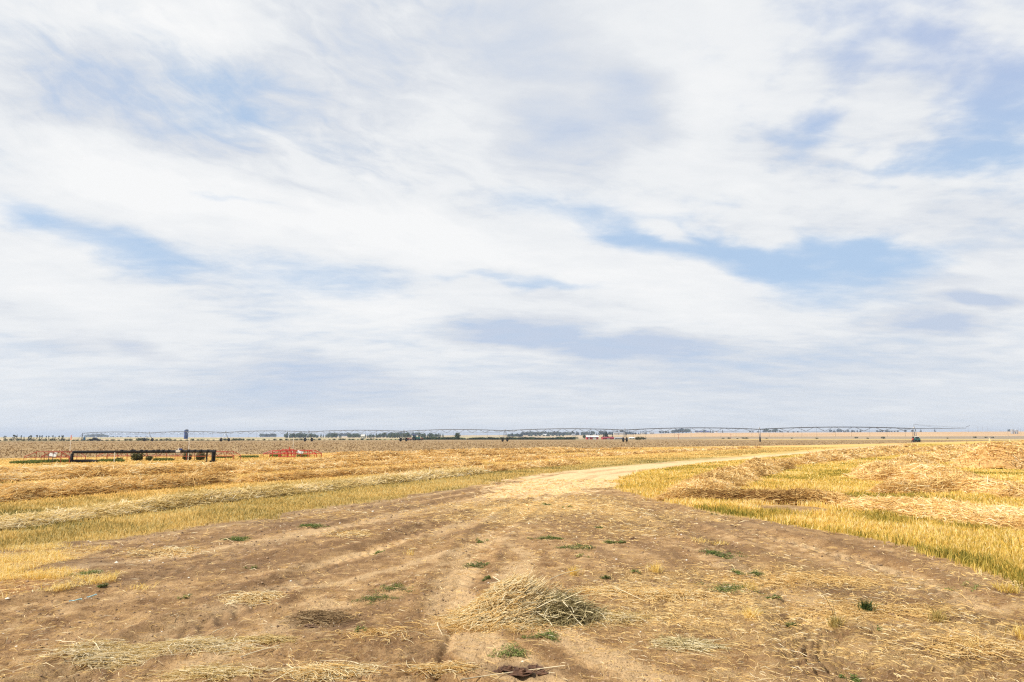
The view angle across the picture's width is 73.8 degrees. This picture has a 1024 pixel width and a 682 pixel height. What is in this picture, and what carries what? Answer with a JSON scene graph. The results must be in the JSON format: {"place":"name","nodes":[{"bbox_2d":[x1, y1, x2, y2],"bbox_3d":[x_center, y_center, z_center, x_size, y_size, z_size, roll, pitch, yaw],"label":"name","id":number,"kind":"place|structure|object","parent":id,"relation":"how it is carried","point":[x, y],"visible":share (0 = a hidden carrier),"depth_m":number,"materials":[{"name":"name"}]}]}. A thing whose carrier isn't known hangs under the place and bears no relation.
{"place":"outdoors","nodes":[
{"label":"outdoors","id":0,"kind":"place"},
{"bbox_2d":[0,431,1023,681],"bbox_3d":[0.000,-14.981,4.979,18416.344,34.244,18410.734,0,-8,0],"label":"ground","id":1,"kind":"structure","parent":0,"point":[550,653],"depth_m":7.18,"materials":[{"name":"soil"}]},
{"bbox_2d":[8,460,41,463],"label":"weed clump","id":2,"kind":"object","parent":1,"relation":"on","point":[23,462],"visible":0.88,"depth_m":41.16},
{"bbox_2d":[28,459,54,462],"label":"weed clump","id":3,"kind":"object","parent":1,"relation":"on","point":[45,461],"visible":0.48,"depth_m":42.92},
{"bbox_2d":[48,452,56,461],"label":"sign board","id":4,"kind":"object","parent":1,"relation":"on","point":[52,454],"visible":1,"depth_m":43.10,"materials":[{"name":"white paint"}]},
{"bbox_2d":[24,451,85,462],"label":"tubular frame","id":5,"kind":"object","parent":1,"relation":"on","point":[57,456],"visible":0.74,"depth_m":43.18,"materials":[{"name":"red paint"}]},
{"bbox_2d":[47,459,68,461],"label":"weed clump","id":6,"kind":"object","parent":1,"relation":"on","point":[62,460],"visible":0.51,"depth_m":43.84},
{"bbox_2d":[0,541,123,597],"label":"dry grass","id":7,"kind":"structure","parent":1,"relation":"on","point":[7,571],"depth_m":7.80,"materials":[{"name":"plant"}]},
{"bbox_2d":[68,569,102,575],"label":"green weed","id":8,"kind":"object","parent":1,"relation":"on","point":[89,572],"visible":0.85,"depth_m":7.61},
{"bbox_2d":[24,643,179,671],"bbox_3d":[-2.792,2.188,4.728,1.024,0.147,0.558,0,-8,0],"label":"straw wisp","id":9,"kind":"object","parent":1,"relation":"on","point":[110,659],"visible":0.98,"depth_m":4.67,"materials":[{"name":"plant"}]},
{"bbox_2d":[97,582,108,587],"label":"green weed","id":10,"kind":"object","parent":1,"relation":"on","point":[103,584],"visible":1,"depth_m":6.94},
{"bbox_2d":[96,458,124,461],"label":"weed clump","id":11,"kind":"object","parent":1,"relation":"on","point":[111,460],"visible":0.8,"depth_m":44.77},
{"bbox_2d":[0,471,235,501],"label":"straw windrow","id":12,"kind":"object","parent":1,"relation":"on","point":[52,491],"visible":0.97,"depth_m":19.06,"materials":[{"name":"plant"}]},
{"bbox_2d":[0,468,237,490],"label":"straw windrow","id":13,"kind":"object","parent":1,"relation":"on","point":[23,485],"visible":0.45,"depth_m":21.60,"materials":[{"name":"plant"}]},
{"bbox_2d":[0,462,266,482],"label":"straw windrow","id":14,"kind":"object","parent":1,"relation":"on","point":[43,475],"visible":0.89,"depth_m":27.27,"materials":[{"name":"plant"}]},
{"bbox_2d":[130,453,144,460],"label":"bush","id":15,"kind":"object","parent":1,"relation":"on","point":[138,456],"visible":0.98,"depth_m":46.68,"materials":[{"name":"green plant"}]},
{"bbox_2d":[70,448,216,462],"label":"farm implement","id":16,"kind":"object","parent":1,"relation":"on","point":[207,451],"visible":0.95,"depth_m":43.55,"materials":[{"name":"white metal"}]},
{"bbox_2d":[126,581,164,590],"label":"grass tuft","id":17,"kind":"object","parent":1,"relation":"on","point":[141,587],"visible":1,"depth_m":6.82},
{"bbox_2d":[0,458,301,472],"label":"straw windrow","id":18,"kind":"object","parent":1,"relation":"on","point":[45,468],"visible":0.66,"depth_m":32.84,"materials":[{"name":"plant"}]},
{"bbox_2d":[24,632,282,666],"bbox_3d":[-2.483,2.208,4.876,1.868,0.168,0.673,0,-8,0],"label":"straw wisp","id":19,"kind":"object","parent":1,"relation":"on","point":[200,643],"visible":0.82,"depth_m":4.88,"materials":[{"name":"plant"}]},
{"bbox_2d":[152,457,174,460],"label":"weed clump","id":20,"kind":"object","parent":1,"relation":"on","point":[160,459],"visible":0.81,"depth_m":46.80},
{"bbox_2d":[96,543,235,562],"bbox_3d":[-4.653,2.810,9.033,1.702,0.079,1.423,0,-8,0],"label":"straw wisp","id":21,"kind":"object","parent":1,"relation":"on","point":[160,549],"visible":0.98,"depth_m":9.09,"materials":[{"name":"plant"}]},
{"bbox_2d":[96,451,240,459],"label":"tubular frame","id":22,"kind":"object","parent":1,"relation":"on","point":[166,455],"visible":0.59,"depth_m":48.24,"materials":[{"name":"red paint"}]},
{"bbox_2d":[177,593,191,598],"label":"green weed","id":23,"kind":"object","parent":1,"relation":"on","point":[184,596],"visible":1,"depth_m":6.47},
{"bbox_2d":[184,429,188,438],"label":"blue silo","id":24,"kind":"object","parent":1,"relation":"on","point":[185,434],"visible":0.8,"depth_m":889.79,"materials":[{"name":"metal"}]},
{"bbox_2d":[182,453,191,459],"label":"bush","id":25,"kind":"object","parent":1,"relation":"on","point":[184,457],"visible":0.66,"depth_m":47.80,"materials":[{"name":"green plant"}]},
{"bbox_2d":[195,453,205,459],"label":"bush","id":26,"kind":"object","parent":1,"relation":"on","point":[201,456],"visible":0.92,"depth_m":47.70,"materials":[{"name":"green plant"}]},
{"bbox_2d":[145,659,279,681],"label":"straw wisp","id":27,"kind":"object","parent":1,"relation":"on","point":[216,671],"visible":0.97,"depth_m":4.34,"materials":[{"name":"plant"}]},
{"bbox_2d":[216,456,233,457],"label":"weed clump","id":28,"kind":"object","parent":1,"relation":"on","point":[224,456],"visible":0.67,"depth_m":52.83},
{"bbox_2d":[220,535,249,540],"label":"green weed","id":29,"kind":"object","parent":1,"relation":"on","point":[236,538],"visible":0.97,"depth_m":10.31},
{"bbox_2d":[0,465,488,530],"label":"straw windrow","id":30,"kind":"object","parent":1,"relation":"on","point":[147,504],"visible":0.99,"depth_m":15.78,"materials":[{"name":"plant"}]},
{"bbox_2d":[238,455,259,457],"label":"weed clump","id":31,"kind":"object","parent":1,"relation":"on","point":[247,456],"visible":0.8,"depth_m":54.26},
{"bbox_2d":[213,589,293,607],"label":"straw wisp","id":32,"kind":"object","parent":1,"relation":"on","point":[254,597],"visible":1,"depth_m":6.45,"materials":[{"name":"plant"}]},
{"bbox_2d":[240,645,278,657],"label":"stalk","id":33,"kind":"object","parent":1,"relation":"on","point":[258,651],"visible":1,"depth_m":4.79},
{"bbox_2d":[224,634,327,645],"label":"straw wisp","id":34,"kind":"object","parent":1,"relation":"on","point":[267,638],"visible":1,"depth_m":5.07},
{"bbox_2d":[280,447,295,456],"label":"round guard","id":35,"kind":"object","parent":1,"relation":"on","point":[289,449],"visible":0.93,"depth_m":54.95,"materials":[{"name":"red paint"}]},
{"bbox_2d":[263,450,321,456],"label":"tubular frame","id":36,"kind":"object","parent":1,"relation":"on","point":[278,453],"visible":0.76,"depth_m":55.50,"materials":[{"name":"red paint"}]},
{"bbox_2d":[304,623,317,627],"bbox_3d":[-1.625,2.301,5.533,0.122,0.034,0.090,0,-8,0],"label":"soil clod","id":37,"kind":"object","parent":1,"relation":"on","point":[310,625],"visible":0.99,"depth_m":5.51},
{"bbox_2d":[299,523,329,527],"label":"green weed","id":38,"kind":"object","parent":1,"relation":"on","point":[314,525],"visible":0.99,"depth_m":11.76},
{"bbox_2d":[277,608,362,631],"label":"straw wisp","id":39,"kind":"object","parent":1,"relation":"on","point":[312,616],"visible":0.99,"depth_m":5.70,"materials":[{"name":"plant"}]},
{"bbox_2d":[261,658,406,681],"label":"straw wisp","id":40,"kind":"object","parent":1,"relation":"on","point":[330,671],"visible":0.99,"depth_m":4.36,"materials":[{"name":"plant"}]},
{"bbox_2d":[324,660,362,664],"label":"stalk","id":41,"kind":"object","parent":1,"relation":"on","point":[342,660],"visible":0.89,"depth_m":4.56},
{"bbox_2d":[314,528,387,540],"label":"straw wisp","id":42,"kind":"object","parent":1,"relation":"on","point":[347,533],"visible":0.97,"depth_m":10.83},
{"bbox_2d":[233,459,483,482],"bbox_3d":[-5.372,5.941,31.521,1.867,0.737,18.775,-4,-9,24],"label":"straw windrow","id":43,"kind":"object","parent":1,"relation":"on","point":[305,474],"visible":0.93,"depth_m":27.56,"materials":[{"name":"plant"}]},
{"bbox_2d":[354,623,367,631],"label":"green weed","id":44,"kind":"object","parent":1,"relation":"on","point":[362,627],"visible":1,"depth_m":5.38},
{"bbox_2d":[351,589,401,604],"bbox_3d":[-1.291,2.434,6.474,0.473,0.082,0.453,-5,-10,33],"label":"green weed","id":45,"kind":"object","parent":1,"relation":"on","point":[365,598],"visible":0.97,"depth_m":6.46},
{"bbox_2d":[310,624,448,643],"bbox_3d":[-1.037,2.266,5.278,1.112,0.066,0.507,0,-8,0],"label":"straw wisp","id":46,"kind":"object","parent":1,"relation":"on","point":[376,631],"visible":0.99,"depth_m":5.28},
{"bbox_2d":[226,453,549,473],"bbox_3d":[-5.009,7.660,43.616,2.471,0.813,33.021,-4,-9,28],"label":"straw windrow","id":47,"kind":"object","parent":1,"relation":"on","point":[322,465],"visible":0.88,"depth_m":36.69,"materials":[{"name":"plant"}]},
{"bbox_2d":[380,581,413,591],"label":"green weed","id":48,"kind":"object","parent":1,"relation":"on","point":[400,584],"visible":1,"depth_m":6.86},
{"bbox_2d":[412,435,420,439],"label":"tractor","id":49,"kind":"object","parent":1,"relation":"on","point":[414,437],"visible":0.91,"depth_m":414.86,"materials":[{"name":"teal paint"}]},
{"bbox_2d":[0,446,835,549],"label":"stubble","id":50,"kind":"object","parent":1,"relation":"on","point":[208,515],"visible":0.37,"depth_m":17.66,"materials":[{"name":"plant"}]},
{"bbox_2d":[257,448,601,465],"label":"straw windrow","id":51,"kind":"object","parent":1,"relation":"on","point":[319,460],"visible":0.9,"depth_m":48.90,"materials":[{"name":"plant"}]},
{"bbox_2d":[392,659,486,680],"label":"straw wisp","id":52,"kind":"object","parent":1,"relation":"on","point":[435,667],"visible":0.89,"depth_m":4.46,"materials":[{"name":"plant"}]},
{"bbox_2d":[327,446,574,455],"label":"straw windrow","id":53,"kind":"object","parent":1,"relation":"on","point":[408,451],"visible":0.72,"depth_m":72.73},
{"bbox_2d":[454,433,460,439],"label":"round tree","id":54,"kind":"object","parent":1,"relation":"on","point":[457,435],"visible":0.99,"depth_m":554.11,"materials":[{"name":"green plant"}]},
{"bbox_2d":[462,559,488,568],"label":"green weed","id":55,"kind":"object","parent":1,"relation":"on","point":[474,565],"visible":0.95,"depth_m":8.21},
{"bbox_2d":[370,457,582,476],"bbox_3d":[-0.746,6.149,33.170,2.797,0.765,19.642,-4,-9,26],"label":"straw windrow","id":56,"kind":"object","parent":1,"relation":"on","point":[518,465],"visible":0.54,"depth_m":34.02,"materials":[{"name":"plant"}]},
{"bbox_2d":[319,447,641,458],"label":"straw windrow","id":57,"kind":"object","parent":1,"relation":"on","point":[416,453],"visible":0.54,"depth_m":62.67,"materials":[{"name":"plant"}]},
{"bbox_2d":[0,440,988,457],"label":"dead stalks","id":58,"kind":"object","parent":1,"relation":"on","point":[295,445],"visible":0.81,"depth_m":132.56,"materials":[{"name":"plant"}]},
{"bbox_2d":[498,665,516,670],"bbox_3d":[-0.029,2.133,4.463,0.130,0.025,0.094,0,-8,0],"label":"soil clod","id":59,"kind":"object","parent":1,"relation":"on","point":[506,668],"visible":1,"depth_m":4.44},
{"bbox_2d":[485,641,531,658],"bbox_3d":[-0.032,2.173,4.799,0.323,0.090,0.322,3,-9,-19],"label":"green weed","id":60,"kind":"object","parent":1,"relation":"on","point":[513,652],"visible":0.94,"depth_m":4.76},
{"bbox_2d":[372,620,646,636],"bbox_3d":[-0.007,2.330,5.515,2.243,0.115,0.476,0,-8,0],"label":"straw wisp","id":61,"kind":"object","parent":1,"relation":"on","point":[469,626],"visible":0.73,"depth_m":5.50,"materials":[{"name":"plant"}]},
{"bbox_2d":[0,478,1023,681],"bbox_3d":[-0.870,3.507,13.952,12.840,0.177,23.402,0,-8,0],"label":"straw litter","id":62,"kind":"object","parent":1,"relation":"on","point":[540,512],"visible":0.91,"depth_m":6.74,"materials":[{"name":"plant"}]},
{"bbox_2d":[0,496,1023,681],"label":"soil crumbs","id":63,"kind":"object","parent":1,"relation":"on","point":[277,626],"visible":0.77,"depth_m":7.38,"materials":[{"name":"soil"}]},
{"bbox_2d":[460,665,564,679],"bbox_3d":[0.010,2.134,4.397,0.716,0.018,0.018,3,-9,-19],"label":"stalk","id":64,"kind":"object","parent":1,"relation":"on","point":[506,673],"visible":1,"depth_m":4.37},
{"bbox_2d":[508,667,533,675],"bbox_3d":[0.055,2.133,4.418,0.175,0.034,0.122,0,-8,0],"label":"soil clod","id":65,"kind":"object","parent":1,"relation":"on","point":[523,671],"visible":0.99,"depth_m":4.38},
{"bbox_2d":[77,424,969,441],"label":"pivot sprinkler","id":66,"kind":"object","parent":1,"relation":"on","point":[400,439],"visible":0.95,"depth_m":266.54,"materials":[{"name":"metal"}]},
{"bbox_2d":[423,566,624,634],"bbox_3d":[0.182,2.260,5.869,1.905,0.606,1.076,0,-8,0],"label":"straw heap","id":67,"kind":"object","parent":1,"relation":"on","point":[523,601],"visible":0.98,"depth_m":5.74,"materials":[{"name":"plant"}]},
{"bbox_2d":[527,665,544,671],"bbox_3d":[0.146,2.154,4.504,0.148,0.028,0.102,0,-8,0],"label":"soil clod","id":68,"kind":"object","parent":1,"relation":"on","point":[532,667],"visible":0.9,"depth_m":4.48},
{"bbox_2d":[521,628,559,641],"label":"green weed","id":69,"kind":"object","parent":1,"relation":"on","point":[547,636],"visible":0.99,"depth_m":5.22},
{"bbox_2d":[535,671,548,674],"bbox_3d":[0.195,2.145,4.421,0.089,0.018,0.062,0,-8,0],"label":"soil clod","id":70,"kind":"object","parent":1,"relation":"on","point":[541,673],"visible":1,"depth_m":4.40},
{"bbox_2d":[527,534,563,539],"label":"green weed","id":71,"kind":"object","parent":1,"relation":"on","point":[549,537],"visible":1,"depth_m":10.24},
{"bbox_2d":[557,543,595,549],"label":"green weed","id":72,"kind":"object","parent":1,"relation":"on","point":[580,547],"visible":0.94,"depth_m":9.38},
{"bbox_2d":[566,563,586,576],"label":"grass tuft","id":73,"kind":"object","parent":1,"relation":"on","point":[573,572],"visible":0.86,"depth_m":7.65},
{"bbox_2d":[586,436,598,438],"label":"red barn","id":74,"kind":"structure","parent":1,"relation":"on","point":[591,437],"depth_m":633.70,"materials":[{"name":"white metal"}]},
{"bbox_2d":[552,584,646,599],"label":"straw wisp","id":75,"kind":"object","parent":1,"relation":"on","point":[608,589],"visible":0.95,"depth_m":6.73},
{"bbox_2d":[568,607,671,627],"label":"straw wisp","id":76,"kind":"object","parent":1,"relation":"on","point":[618,616],"visible":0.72,"depth_m":5.72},
{"bbox_2d":[485,446,762,461],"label":"straw windrow","id":77,"kind":"object","parent":1,"relation":"on","point":[546,457],"visible":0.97,"depth_m":58.77,"materials":[{"name":"plant"}]},
{"bbox_2d":[645,562,663,572],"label":"grass tuft","id":78,"kind":"object","parent":1,"relation":"on","point":[654,569],"visible":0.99,"depth_m":7.72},
{"bbox_2d":[609,586,744,606],"bbox_3d":[1.575,2.453,6.590,1.502,0.123,0.839,0,-8,0],"label":"straw wisp","id":79,"kind":"object","parent":1,"relation":"on","point":[670,593],"visible":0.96,"depth_m":6.54,"materials":[{"name":"plant"}]},
{"bbox_2d":[630,632,744,658],"bbox_3d":[1.281,2.238,5.038,0.828,0.089,0.552,-3,-9,18],"label":"straw wisp","id":80,"kind":"object","parent":1,"relation":"on","point":[681,643],"visible":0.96,"depth_m":4.99,"materials":[{"name":"plant"}]},
{"bbox_2d":[690,536,709,542],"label":"grass tuft","id":81,"kind":"object","parent":1,"relation":"on","point":[699,541],"visible":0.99,"depth_m":9.91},
{"bbox_2d":[711,540,728,544],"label":"grass tuft","id":82,"kind":"object","parent":1,"relation":"on","point":[723,543],"visible":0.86,"depth_m":9.99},
{"bbox_2d":[695,548,746,558],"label":"green weed","id":83,"kind":"object","parent":1,"relation":"on","point":[716,553],"visible":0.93,"depth_m":8.95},
{"bbox_2d":[694,582,761,595],"bbox_3d":[2.167,2.494,6.930,0.567,0.118,0.758,6,-10,-37],"label":"green weed","id":84,"kind":"object","parent":1,"relation":"on","point":[731,588],"visible":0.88,"depth_m":6.84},
{"bbox_2d":[663,458,798,491],"bbox_3d":[9.129,5.201,26.944,2.873,0.875,20.786,-4,-9,27],"label":"straw windrow","id":85,"kind":"object","parent":1,"relation":"on","point":[728,476],"visible":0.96,"depth_m":22.91,"materials":[{"name":"plant"}]},
{"bbox_2d":[729,568,745,574],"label":"green weed","id":86,"kind":"object","parent":1,"relation":"on","point":[736,571],"visible":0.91,"depth_m":7.71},
{"bbox_2d":[731,580,764,589],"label":"grass tuft","id":87,"kind":"object","parent":1,"relation":"on","point":[751,586],"visible":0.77,"depth_m":6.86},
{"bbox_2d":[720,604,778,619],"bbox_3d":[1.986,2.252,5.650,0.514,0.117,0.742,-5,-10,32],"label":"grass tuft","id":88,"kind":"object","parent":1,"relation":"on","point":[751,613],"visible":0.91,"depth_m":5.72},
{"bbox_2d":[653,484,858,504],"bbox_3d":[5.917,3.736,16.511,4.861,0.591,1.585,-3,-9,20],"label":"straw windrow","id":89,"kind":"object","parent":1,"relation":"on","point":[803,495],"visible":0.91,"depth_m":16.23,"materials":[{"name":"plant"}]},
{"bbox_2d":[745,569,766,577],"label":"green weed","id":90,"kind":"object","parent":1,"relation":"on","point":[757,573],"visible":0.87,"depth_m":7.80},
{"bbox_2d":[765,594,781,598],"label":"green weed","id":91,"kind":"object","parent":1,"relation":"on","point":[767,597],"visible":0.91,"depth_m":6.51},
{"bbox_2d":[608,444,1023,589],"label":"stubble","id":92,"kind":"object","parent":1,"relation":"on","point":[990,550],"visible":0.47,"depth_m":13.52,"materials":[{"name":"plant"}]},
{"bbox_2d":[656,568,976,598],"bbox_3d":[3.269,2.571,7.297,3.456,0.132,1.474,0,-8,0],"label":"straw wisp","id":93,"kind":"object","parent":1,"relation":"on","point":[808,576],"visible":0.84,"depth_m":7.27,"materials":[{"name":"plant"}]},
{"bbox_2d":[823,593,855,628],"bbox_3d":[2.617,2.172,5.516,0.348,0.274,0.346,8,-11,-43],"label":"grass tuft","id":94,"kind":"object","parent":1,"relation":"on","point":[838,622],"visible":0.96,"depth_m":5.52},
{"bbox_2d":[838,674,859,681],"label":"green weed","id":95,"kind":"object","parent":1,"relation":"on","point":[855,679],"visible":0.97,"depth_m":4.33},
{"bbox_2d":[742,443,976,465],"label":"straw windrow","id":96,"kind":"object","parent":1,"relation":"on","point":[811,459],"visible":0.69,"depth_m":48.86,"materials":[{"name":"plant"}]},
{"bbox_2d":[803,444,918,455],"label":"straw windrow","id":97,"kind":"object","parent":1,"relation":"on","point":[855,450],"visible":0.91,"depth_m":73.05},
{"bbox_2d":[852,597,891,611],"bbox_3d":[3.159,2.317,6.022,0.477,0.135,0.371,0,-8,0],"label":"grass tuft","id":98,"kind":"object","parent":1,"relation":"on","point":[866,606],"visible":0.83,"depth_m":6.00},
{"bbox_2d":[740,596,1023,629],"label":"straw wisp","id":99,"kind":"object","parent":1,"relation":"on","point":[872,613],"visible":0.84,"depth_m":5.94,"materials":[{"name":"plant"}]},
{"bbox_2d":[851,446,977,471],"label":"straw windrow","id":100,"kind":"object","parent":1,"relation":"on","point":[943,456],"visible":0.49,"depth_m":40.98,"materials":[{"name":"plant"}]},
{"bbox_2d":[839,458,991,481],"bbox_3d":[14.174,4.784,24.686,3.597,1.004,8.908,0,-8,0],"label":"straw windrow","id":101,"kind":"object","parent":1,"relation":"on","point":[876,470],"visible":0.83,"depth_m":23.53,"materials":[{"name":"plant"}]},
{"bbox_2d":[913,436,920,441],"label":"tractor","id":102,"kind":"object","parent":1,"relation":"on","point":[917,438],"visible":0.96,"depth_m":210.99,"materials":[{"name":"teal paint"}]},
{"bbox_2d":[833,492,1023,531],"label":"straw windrow","id":103,"kind":"object","parent":1,"relation":"on","point":[994,515],"visible":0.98,"depth_m":12.68,"materials":[{"name":"plant"}]},
{"bbox_2d":[919,604,969,622],"bbox_3d":[3.508,2.236,5.629,0.390,0.134,0.479,5,-10,-31],"label":"grass tuft","id":104,"kind":"object","parent":1,"relation":"on","point":[936,616],"visible":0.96,"depth_m":5.61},
{"bbox_2d":[866,473,1023,498],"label":"straw windrow","id":105,"kind":"object","parent":1,"relation":"on","point":[992,486],"visible":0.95,"depth_m":18.72,"materials":[{"name":"plant"}]},
{"bbox_2d":[888,631,1023,665],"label":"straw wisp","id":106,"kind":"object","parent":1,"relation":"on","point":[1013,643],"visible":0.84,"depth_m":4.89,"materials":[{"name":"plant"}]},
{"bbox_2d":[945,580,980,590],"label":"green weed","id":107,"kind":"object","parent":1,"relation":"on","point":[975,587],"visible":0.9,"depth_m":7.01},
{"bbox_2d":[928,440,1019,450],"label":"straw windrow","id":108,"kind":"object","parent":1,"relation":"on","point":[942,447],"visible":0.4,"depth_m":85.19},
{"bbox_2d":[961,632,989,649],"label":"grass tuft","id":109,"kind":"object","parent":1,"relation":"on","point":[972,642],"visible":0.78,"depth_m":4.91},
{"bbox_2d":[934,438,1023,468],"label":"straw windrow","id":110,"kind":"object","parent":1,"relation":"on","point":[1001,454],"visible":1,"depth_m":35.05,"materials":[{"name":"plant"}]},
{"bbox_2d":[979,580,1023,593],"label":"grass tuft","id":111,"kind":"object","parent":1,"relation":"on","point":[1008,589],"visible":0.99,"depth_m":6.78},
{"bbox_2d":[983,621,1023,640],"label":"grass tuft","id":112,"kind":"object","parent":1,"relation":"on","point":[1018,633],"visible":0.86,"depth_m":5.22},
{"bbox_2d":[0,0,1023,436],"label":"sky","id":113,"kind":"structure","parent":0,"point":[279,216],"materials":[{"name":"white"}]}
]}

